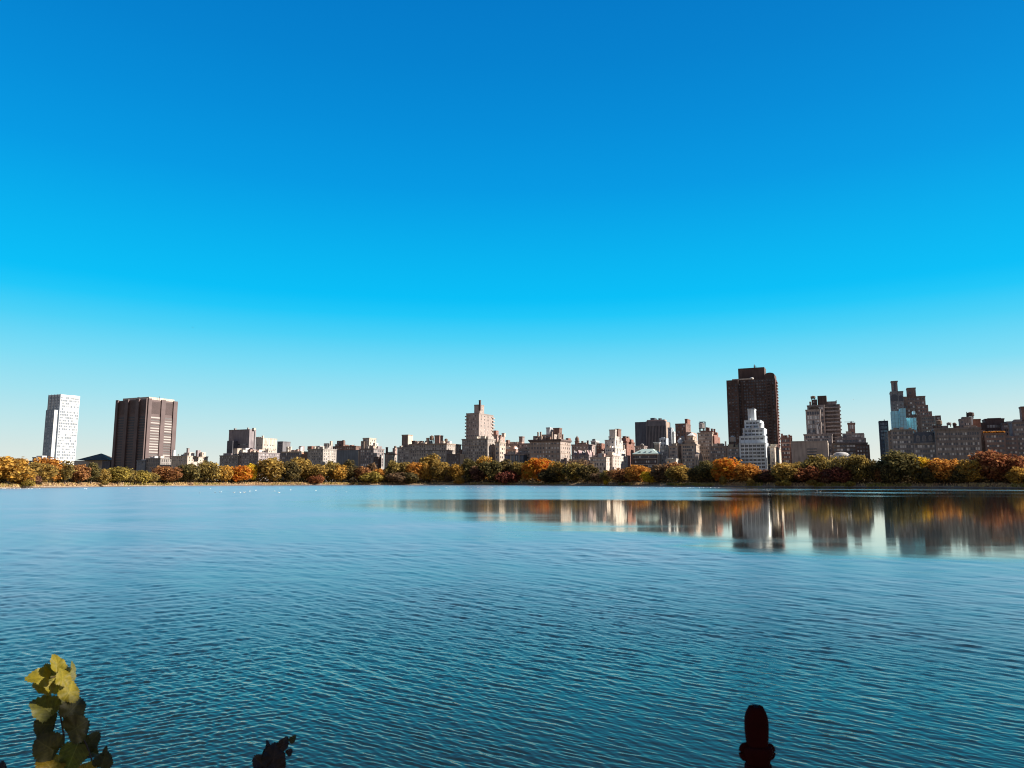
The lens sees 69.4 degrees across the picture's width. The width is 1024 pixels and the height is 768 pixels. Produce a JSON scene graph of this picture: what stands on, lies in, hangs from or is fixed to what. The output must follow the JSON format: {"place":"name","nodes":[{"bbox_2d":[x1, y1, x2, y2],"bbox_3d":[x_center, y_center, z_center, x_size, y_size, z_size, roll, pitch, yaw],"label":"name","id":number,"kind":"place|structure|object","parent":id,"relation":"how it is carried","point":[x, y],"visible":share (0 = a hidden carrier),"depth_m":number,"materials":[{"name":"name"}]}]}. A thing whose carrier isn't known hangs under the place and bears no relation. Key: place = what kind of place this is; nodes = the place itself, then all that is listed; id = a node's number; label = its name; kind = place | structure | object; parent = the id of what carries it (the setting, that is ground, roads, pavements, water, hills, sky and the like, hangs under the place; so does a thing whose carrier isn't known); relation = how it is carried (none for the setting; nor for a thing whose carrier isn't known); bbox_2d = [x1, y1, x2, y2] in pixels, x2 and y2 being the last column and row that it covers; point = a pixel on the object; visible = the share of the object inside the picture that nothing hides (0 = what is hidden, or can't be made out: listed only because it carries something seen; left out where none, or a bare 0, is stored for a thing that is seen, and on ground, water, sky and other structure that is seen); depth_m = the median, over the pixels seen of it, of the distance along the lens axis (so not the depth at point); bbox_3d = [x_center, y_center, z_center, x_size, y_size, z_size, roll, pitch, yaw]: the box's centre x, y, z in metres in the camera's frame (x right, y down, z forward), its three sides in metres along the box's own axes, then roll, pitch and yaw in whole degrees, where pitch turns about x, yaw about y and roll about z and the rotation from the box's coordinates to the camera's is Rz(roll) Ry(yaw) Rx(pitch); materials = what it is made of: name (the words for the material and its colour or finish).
{"place":"outdoors","nodes":[
{"label":"outdoors","id":0,"kind":"place"},
{"bbox_2d":[42,394,79,464],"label":"white tower","id":1,"kind":"structure","parent":0,"point":[61,427],"depth_m":1345.44,"materials":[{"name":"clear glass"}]},
{"bbox_2d":[43,411,77,458],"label":"distant windows","id":2,"kind":"structure","parent":1,"relation":"in","point":[61,418],"depth_m":1344.88,"materials":[{"name":"grey glass"}]},
{"bbox_2d":[0,485,1023,767],"bbox_3d":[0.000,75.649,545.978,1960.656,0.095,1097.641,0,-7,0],"label":"water","id":3,"kind":"structure","parent":0,"point":[468,627],"depth_m":20.95,"materials":[{"name":"blue liquid"}]},
{"bbox_2d":[0,481,1023,487],"bbox_3d":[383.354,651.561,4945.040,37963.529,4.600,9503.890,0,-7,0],"label":"ground","id":4,"kind":"structure","parent":0,"point":[686,485],"depth_m":548.13,"materials":[{"name":"brown soil"}]},
{"bbox_2d":[0,456,35,483],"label":"autumn tree","id":5,"kind":"object","parent":4,"relation":"on","point":[11,468],"visible":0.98,"depth_m":421.76,"materials":[{"name":"yellow plant"}]},
{"bbox_2d":[26,462,58,484],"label":"autumn tree","id":6,"kind":"object","parent":4,"relation":"on","point":[46,471],"visible":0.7,"depth_m":455.70,"materials":[{"name":"yellow plant"}]},
{"bbox_2d":[29,456,64,480],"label":"autumn tree","id":7,"kind":"object","parent":4,"relation":"on","point":[54,461],"visible":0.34,"depth_m":478.39,"materials":[{"name":"orange plant"}]},
{"bbox_2d":[58,460,77,483],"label":"autumn tree","id":8,"kind":"object","parent":4,"relation":"on","point":[68,470],"visible":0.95,"depth_m":484.07,"materials":[{"name":"green plant"}]},
{"bbox_2d":[71,464,90,483],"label":"autumn tree","id":9,"kind":"object","parent":4,"relation":"on","point":[83,472],"visible":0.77,"depth_m":498.52,"materials":[{"name":"orange plant"}]},
{"bbox_2d":[74,453,111,468],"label":"glazed hall","id":10,"kind":"structure","parent":4,"relation":"on","point":[98,459],"depth_m":1214.70,"materials":[{"name":"blue glass"}]},
{"bbox_2d":[106,466,132,483],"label":"autumn tree","id":11,"kind":"object","parent":4,"relation":"on","point":[119,473],"visible":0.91,"depth_m":539.12,"materials":[{"name":"yellow plant"}]},
{"bbox_2d":[111,396,177,480],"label":"dark slab tower","id":12,"kind":"structure","parent":4,"relation":"on","point":[144,427],"depth_m":1180.03,"materials":[{"name":"brown concrete"}]},
{"bbox_2d":[145,450,175,471],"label":"apartment block","id":13,"kind":"structure","parent":4,"relation":"on","point":[155,461],"depth_m":1099.85,"materials":[{"name":"concrete"}]},
{"bbox_2d":[150,466,183,482],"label":"autumn tree","id":14,"kind":"object","parent":4,"relation":"on","point":[167,473],"visible":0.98,"depth_m":592.03,"materials":[{"name":"orange plant"}]},
{"bbox_2d":[177,463,201,482],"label":"autumn tree","id":15,"kind":"object","parent":4,"relation":"on","point":[190,471],"visible":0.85,"depth_m":614.35,"materials":[{"name":"green plant"}]},
{"bbox_2d":[171,448,208,479],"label":"apartment block","id":16,"kind":"structure","parent":4,"relation":"on","point":[187,457],"depth_m":1081.65,"materials":[{"name":"concrete"}]},
{"bbox_2d":[197,460,220,482],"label":"autumn tree","id":17,"kind":"object","parent":4,"relation":"on","point":[208,470],"visible":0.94,"depth_m":635.13,"materials":[{"name":"green plant"}]},
{"bbox_2d":[219,453,239,480],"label":"apartment block","id":18,"kind":"structure","parent":4,"relation":"on","point":[230,459],"depth_m":1031.99,"materials":[{"name":"concrete"}]},
{"bbox_2d":[227,428,255,454],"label":"hospital block","id":19,"kind":"structure","parent":4,"relation":"on","point":[243,438],"depth_m":1105.82,"materials":[{"name":"metal"}]},
{"bbox_2d":[230,465,252,482],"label":"autumn tree","id":20,"kind":"object","parent":4,"relation":"on","point":[242,473],"visible":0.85,"depth_m":661.36,"materials":[{"name":"orange plant"}]},
{"bbox_2d":[233,448,279,479],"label":"mansard block","id":21,"kind":"structure","parent":4,"relation":"on","point":[250,455],"depth_m":1025.12,"materials":[{"name":"concrete"}]},
{"bbox_2d":[256,436,276,452],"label":"hospital block","id":22,"kind":"structure","parent":4,"relation":"on","point":[262,443],"depth_m":1084.54,"materials":[{"name":"white concrete"}]},
{"bbox_2d":[256,457,289,481],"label":"autumn tree","id":23,"kind":"object","parent":4,"relation":"on","point":[270,469],"visible":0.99,"depth_m":686.72,"materials":[{"name":"yellow plant"}]},
{"bbox_2d":[281,461,302,481],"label":"autumn tree","id":24,"kind":"object","parent":4,"relation":"on","point":[294,471],"visible":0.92,"depth_m":698.53,"materials":[{"name":"green plant"}]},
{"bbox_2d":[281,446,307,479],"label":"apartment block","id":25,"kind":"structure","parent":4,"relation":"on","point":[288,454],"depth_m":987.58,"materials":[{"name":"concrete"}]},
{"bbox_2d":[289,457,311,479],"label":"autumn tree","id":26,"kind":"object","parent":4,"relation":"on","point":[302,464],"visible":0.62,"depth_m":715.20,"materials":[{"name":"yellow plant"}]},
{"bbox_2d":[307,464,328,477],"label":"autumn tree","id":27,"kind":"object","parent":4,"relation":"on","point":[317,469],"visible":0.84,"depth_m":715.64,"materials":[{"name":"yellow plant"}]},
{"bbox_2d":[307,441,336,480],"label":"apartment block","id":28,"kind":"structure","parent":4,"relation":"on","point":[323,455],"depth_m":971.71,"materials":[{"name":"concrete"}]},
{"bbox_2d":[336,450,359,480],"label":"blank wall block","id":29,"kind":"structure","parent":4,"relation":"on","point":[342,456],"depth_m":947.24,"materials":[{"name":"grey concrete"}]},
{"bbox_2d":[359,438,384,469],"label":"stepped block","id":30,"kind":"structure","parent":4,"relation":"on","point":[371,451],"depth_m":937.39,"materials":[{"name":"concrete"}]},
{"bbox_2d":[397,435,412,463],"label":"tower block house","id":31,"kind":"structure","parent":4,"relation":"on","point":[403,452],"depth_m":916.70,"materials":[{"name":"concrete"}]},
{"bbox_2d":[409,435,461,480],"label":"long apartment block","id":32,"kind":"structure","parent":4,"relation":"on","point":[438,445],"depth_m":901.51,"materials":[{"name":"brown brick"}]},
{"bbox_2d":[428,461,449,481],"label":"autumn tree","id":33,"kind":"object","parent":4,"relation":"on","point":[438,470],"visible":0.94,"depth_m":739.79,"materials":[{"name":"green plant"}]},
{"bbox_2d":[461,436,495,478],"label":"apartment block","id":34,"kind":"structure","parent":4,"relation":"on","point":[476,448],"depth_m":873.68,"materials":[{"name":"concrete"}]},
{"bbox_2d":[465,400,494,438],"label":"brick tower","id":35,"kind":"structure","parent":4,"relation":"on","point":[478,422],"depth_m":915.60,"materials":[{"name":"beige brick"}]},
{"bbox_2d":[478,460,504,481],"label":"autumn tree","id":36,"kind":"object","parent":4,"relation":"on","point":[491,470],"visible":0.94,"depth_m":723.46,"materials":[{"name":"green plant"}]},
{"bbox_2d":[495,440,505,463],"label":"apartment block","id":37,"kind":"structure","parent":4,"relation":"on","point":[500,448],"depth_m":870.83,"materials":[{"name":"beige concrete"}]},
{"bbox_2d":[495,470,520,482],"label":"bank shrub","id":38,"kind":"object","parent":4,"relation":"on","point":[504,477],"visible":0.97,"depth_m":716.23,"materials":[{"name":"red plant"}]},
{"bbox_2d":[0,481,1023,486],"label":"reeds","id":39,"kind":"object","parent":4,"relation":"on","point":[982,484],"visible":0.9,"depth_m":503.60,"materials":[{"name":"plant"}]},
{"bbox_2d":[0,476,1023,482],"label":"undergrowth","id":40,"kind":"object","parent":4,"relation":"on","point":[908,480],"visible":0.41,"depth_m":565.42,"materials":[{"name":"green plant"}]},
{"bbox_2d":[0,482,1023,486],"bbox_3d":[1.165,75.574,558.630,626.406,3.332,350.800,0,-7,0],"label":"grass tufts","id":41,"kind":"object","parent":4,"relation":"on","point":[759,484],"visible":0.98,"depth_m":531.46,"materials":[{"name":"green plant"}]},
{"bbox_2d":[504,451,527,481],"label":"glazed block","id":42,"kind":"structure","parent":4,"relation":"on","point":[517,457],"depth_m":843.35,"materials":[{"name":"glass"}]},
{"bbox_2d":[521,457,553,481],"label":"autumn tree","id":43,"kind":"object","parent":4,"relation":"on","point":[532,467],"visible":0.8,"depth_m":694.09,"materials":[{"name":"orange plant"}]},
{"bbox_2d":[536,467,562,482],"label":"autumn tree","id":44,"kind":"object","parent":4,"relation":"on","point":[545,475],"visible":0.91,"depth_m":673.08,"materials":[{"name":"green plant"}]},
{"bbox_2d":[528,427,571,480],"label":"palazzo block","id":45,"kind":"structure","parent":4,"relation":"on","point":[552,444],"depth_m":835.80,"materials":[{"name":"stone"}]},
{"bbox_2d":[561,462,583,480],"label":"autumn tree","id":46,"kind":"object","parent":4,"relation":"on","point":[570,473],"visible":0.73,"depth_m":653.72,"materials":[{"name":"green plant"}]},
{"bbox_2d":[571,436,594,454],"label":"turret house","id":47,"kind":"structure","parent":4,"relation":"on","point":[581,446],"depth_m":865.84,"materials":[{"name":"stone"}]},
{"bbox_2d":[575,464,599,482],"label":"autumn tree","id":48,"kind":"object","parent":4,"relation":"on","point":[584,472],"visible":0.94,"depth_m":636.01,"materials":[{"name":"green plant"}]},
{"bbox_2d":[589,451,610,472],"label":"white mansion","id":49,"kind":"structure","parent":4,"relation":"on","point":[601,461],"depth_m":799.03,"materials":[{"name":"stone"}]},
{"bbox_2d":[605,429,627,469],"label":"stepped white block","id":50,"kind":"structure","parent":4,"relation":"on","point":[614,443],"depth_m":846.55,"materials":[{"name":"concrete"}]},
{"bbox_2d":[606,468,632,482],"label":"autumn tree","id":51,"kind":"object","parent":4,"relation":"on","point":[614,474],"visible":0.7,"depth_m":597.08,"materials":[{"name":"orange plant"}]},
{"bbox_2d":[621,436,634,466],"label":"brick block","id":52,"kind":"structure","parent":4,"relation":"on","point":[629,444],"depth_m":891.64,"materials":[{"name":"brick"}]},
{"bbox_2d":[624,464,650,481],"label":"autumn tree","id":53,"kind":"object","parent":4,"relation":"on","point":[634,471],"visible":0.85,"depth_m":582.68,"materials":[{"name":"orange plant"}]},
{"bbox_2d":[632,442,660,470],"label":"hipped house","id":54,"kind":"structure","parent":4,"relation":"on","point":[649,458],"depth_m":784.30,"materials":[{"name":"green stone"}]},
{"bbox_2d":[635,418,669,448],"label":"glass slab","id":55,"kind":"structure","parent":4,"relation":"on","point":[648,433],"depth_m":956.83,"materials":[{"name":"glass"}]},
{"bbox_2d":[649,464,666,482],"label":"autumn tree","id":56,"kind":"object","parent":4,"relation":"on","point":[657,472],"visible":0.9,"depth_m":562.83,"materials":[{"name":"brown plant"}]},
{"bbox_2d":[664,465,690,481],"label":"autumn tree","id":57,"kind":"object","parent":4,"relation":"on","point":[679,472],"visible":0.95,"depth_m":537.99,"materials":[{"name":"green plant"}]},
{"bbox_2d":[675,419,696,458],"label":"brick tower block","id":58,"kind":"structure","parent":4,"relation":"on","point":[683,429],"depth_m":866.43,"materials":[{"name":"brown brick"}]},
{"bbox_2d":[678,433,699,468],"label":"crowned block","id":59,"kind":"structure","parent":4,"relation":"on","point":[690,448],"depth_m":772.21,"materials":[{"name":"concrete"}]},
{"bbox_2d":[694,460,713,480],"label":"autumn tree","id":60,"kind":"object","parent":4,"relation":"on","point":[704,467],"visible":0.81,"depth_m":521.12,"materials":[{"name":"green plant"}]},
{"bbox_2d":[697,422,719,461],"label":"brick block","id":61,"kind":"structure","parent":4,"relation":"on","point":[707,437],"depth_m":799.30,"materials":[{"name":"brick"}]},
{"bbox_2d":[708,441,727,461],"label":"apartment block","id":62,"kind":"structure","parent":4,"relation":"on","point":[717,450],"depth_m":764.63,"materials":[{"name":"stone"}]},
{"bbox_2d":[710,457,741,481],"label":"autumn tree","id":63,"kind":"object","parent":4,"relation":"on","point":[723,467],"visible":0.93,"depth_m":507.60,"materials":[{"name":"orange plant"}]},
{"bbox_2d":[726,436,739,458],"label":"apartment block","id":64,"kind":"structure","parent":4,"relation":"on","point":[732,449],"depth_m":753.17,"materials":[{"name":"concrete"}]},
{"bbox_2d":[733,463,760,480],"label":"autumn tree","id":65,"kind":"object","parent":4,"relation":"on","point":[744,472],"visible":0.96,"depth_m":497.07,"materials":[{"name":"orange plant"}]},
{"bbox_2d":[726,364,781,460],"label":"brown high rise","id":66,"kind":"structure","parent":4,"relation":"on","point":[753,388],"depth_m":965.67,"materials":[{"name":"brick"}]},
{"bbox_2d":[728,382,775,444],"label":"distant windows","id":67,"kind":"structure","parent":66,"relation":"in","point":[728,382],"depth_m":964.91,"materials":[{"name":"black glass"}]},
{"bbox_2d":[739,408,770,469],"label":"white stepped tower","id":68,"kind":"structure","parent":4,"relation":"on","point":[754,445],"depth_m":744.50,"materials":[{"name":"white concrete"}]},
{"bbox_2d":[769,444,781,466],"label":"apartment block","id":69,"kind":"structure","parent":4,"relation":"on","point":[775,453],"depth_m":745.12,"materials":[{"name":"white stone"}]},
{"bbox_2d":[769,462,800,480],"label":"autumn tree","id":70,"kind":"object","parent":4,"relation":"on","point":[783,471],"visible":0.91,"depth_m":480.53,"materials":[{"name":"yellow plant"}]},
{"bbox_2d":[780,434,791,463],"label":"ornate brick house","id":71,"kind":"structure","parent":4,"relation":"on","point":[786,451],"depth_m":753.61,"materials":[{"name":"brick"}]},
{"bbox_2d":[791,465,822,481],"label":"autumn tree","id":72,"kind":"object","parent":4,"relation":"on","point":[807,473],"visible":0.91,"depth_m":473.42,"materials":[{"name":"red plant"}]},
{"bbox_2d":[791,440,828,462],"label":"blank beige block","id":73,"kind":"structure","parent":4,"relation":"on","point":[801,450],"depth_m":717.22,"materials":[{"name":"beige concrete"}]},
{"bbox_2d":[800,454,829,470],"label":"autumn tree","id":74,"kind":"object","parent":4,"relation":"on","point":[817,461],"visible":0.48,"depth_m":481.98,"materials":[{"name":"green plant"}]},
{"bbox_2d":[803,396,842,461],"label":"terraced tower","id":75,"kind":"structure","parent":4,"relation":"on","point":[823,421],"depth_m":763.08,"materials":[{"name":"brown brick"}]},
{"bbox_2d":[807,401,839,440],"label":"distant windows","id":76,"kind":"structure","parent":75,"relation":"in","point":[813,412],"depth_m":762.00,"materials":[{"name":"grey glass"}]},
{"bbox_2d":[821,466,852,482],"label":"autumn tree","id":77,"kind":"object","parent":4,"relation":"on","point":[835,473],"visible":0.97,"depth_m":464.60,"materials":[{"name":"red plant"}]},
{"bbox_2d":[824,455,852,481],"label":"autumn tree","id":78,"kind":"object","parent":4,"relation":"on","point":[836,462],"visible":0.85,"depth_m":468.20,"materials":[{"name":"green plant"}]},
{"bbox_2d":[831,421,869,459],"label":"terraced block","id":79,"kind":"structure","parent":4,"relation":"on","point":[851,442],"depth_m":718.93,"materials":[{"name":"stone"}]},
{"bbox_2d":[845,453,871,482],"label":"autumn tree","id":80,"kind":"object","parent":4,"relation":"on","point":[858,470],"visible":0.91,"depth_m":463.18,"materials":[{"name":"green plant"}]},
{"bbox_2d":[878,420,888,460],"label":"glass slab","id":81,"kind":"structure","parent":4,"relation":"on","point":[883,434],"depth_m":851.29,"materials":[{"name":"glass"}]},
{"bbox_2d":[879,465,900,483],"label":"autumn tree","id":82,"kind":"object","parent":4,"relation":"on","point":[883,471],"visible":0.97,"depth_m":449.18,"materials":[{"name":"green plant"}]},
{"bbox_2d":[873,449,923,482],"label":"autumn tree","id":83,"kind":"object","parent":4,"relation":"on","point":[898,460],"visible":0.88,"depth_m":447.23,"materials":[{"name":"green plant"}]},
{"bbox_2d":[888,427,913,476],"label":"apartment block","id":84,"kind":"structure","parent":4,"relation":"on","point":[901,439],"depth_m":689.41,"materials":[{"name":"stone"}]},
{"bbox_2d":[890,407,916,432],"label":"sheeted block","id":85,"kind":"structure","parent":4,"relation":"on","point":[899,419],"depth_m":737.34,"materials":[{"name":"glass"}]},
{"bbox_2d":[889,381,934,431],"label":"setback skyscraper","id":86,"kind":"structure","parent":4,"relation":"on","point":[911,402],"depth_m":815.51,"materials":[{"name":"grey brick"}]},
{"bbox_2d":[912,428,935,460],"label":"mansard house","id":87,"kind":"structure","parent":4,"relation":"on","point":[923,443],"depth_m":677.71,"materials":[{"name":"stone"}]},
{"bbox_2d":[913,467,938,483],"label":"autumn tree","id":88,"kind":"object","parent":4,"relation":"on","point":[925,475],"visible":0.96,"depth_m":438.03,"materials":[{"name":"green plant"}]},
{"bbox_2d":[922,458,955,482],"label":"autumn tree","id":89,"kind":"object","parent":4,"relation":"on","point":[941,468],"visible":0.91,"depth_m":435.29,"materials":[{"name":"orange plant"}]},
{"bbox_2d":[931,412,981,461],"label":"long apartment block","id":90,"kind":"structure","parent":4,"relation":"on","point":[962,441],"depth_m":663.39,"materials":[{"name":"brown brick"}]},
{"bbox_2d":[954,459,984,482],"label":"autumn tree","id":91,"kind":"object","parent":4,"relation":"on","point":[965,468],"visible":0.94,"depth_m":426.29,"materials":[{"name":"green plant"}]},
{"bbox_2d":[968,449,1008,481],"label":"autumn tree","id":92,"kind":"object","parent":4,"relation":"on","point":[989,460],"visible":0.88,"depth_m":421.63,"materials":[{"name":"red plant"}]},
{"bbox_2d":[981,418,1004,431],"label":"brick block","id":93,"kind":"structure","parent":4,"relation":"on","point":[990,424],"depth_m":696.70,"materials":[{"name":"brown brick"}]},
{"bbox_2d":[980,430,1006,453],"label":"building","id":94,"kind":"structure","parent":4,"relation":"on","point":[994,441],"depth_m":660.05,"materials":[{"name":"brown brick"}]},
{"bbox_2d":[989,453,1023,481],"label":"autumn tree","id":95,"kind":"object","parent":4,"relation":"on","point":[1015,461],"visible":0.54,"depth_m":418.20,"materials":[{"name":"red plant"}]},
{"bbox_2d":[1000,421,1018,457],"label":"brick block","id":96,"kind":"structure","parent":4,"relation":"on","point":[1012,447],"depth_m":661.36,"materials":[{"name":"brick"}]},
{"bbox_2d":[1005,466,1023,483],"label":"autumn tree","id":97,"kind":"object","parent":4,"relation":"on","point":[1013,474],"visible":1,"depth_m":410.60,"materials":[{"name":"yellow plant"}]},
{"bbox_2d":[1008,406,1023,467],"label":"apartment block","id":98,"kind":"structure","parent":4,"relation":"on","point":[1016,427],"depth_m":663.79,"materials":[{"name":"brick"}]},
{"bbox_2d":[0,0,1023,467],"label":"sky","id":99,"kind":"structure","parent":0,"point":[383,220],"materials":[{"name":"blue"}]},
{"bbox_3d":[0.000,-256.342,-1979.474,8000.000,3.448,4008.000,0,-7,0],"label":"near bank","id":100,"kind":"structure","parent":0,"visible":0},
{"bbox_2d":[24,654,113,767],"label":"leafy sprig","id":101,"kind":"object","parent":100,"relation":"on","point":[67,703],"visible":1,"depth_m":1.84,"materials":[{"name":"green plant"}]},
{"bbox_2d":[252,734,295,767],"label":"leafy sprig","id":102,"kind":"object","parent":100,"relation":"on","point":[273,755],"visible":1,"depth_m":1.80,"materials":[{"name":"black plant"}]},
{"bbox_2d":[739,705,775,767],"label":"iron fence post","id":103,"kind":"object","parent":100,"relation":"on","point":[756,749],"visible":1,"depth_m":1.22,"materials":[{"name":"black metal"}]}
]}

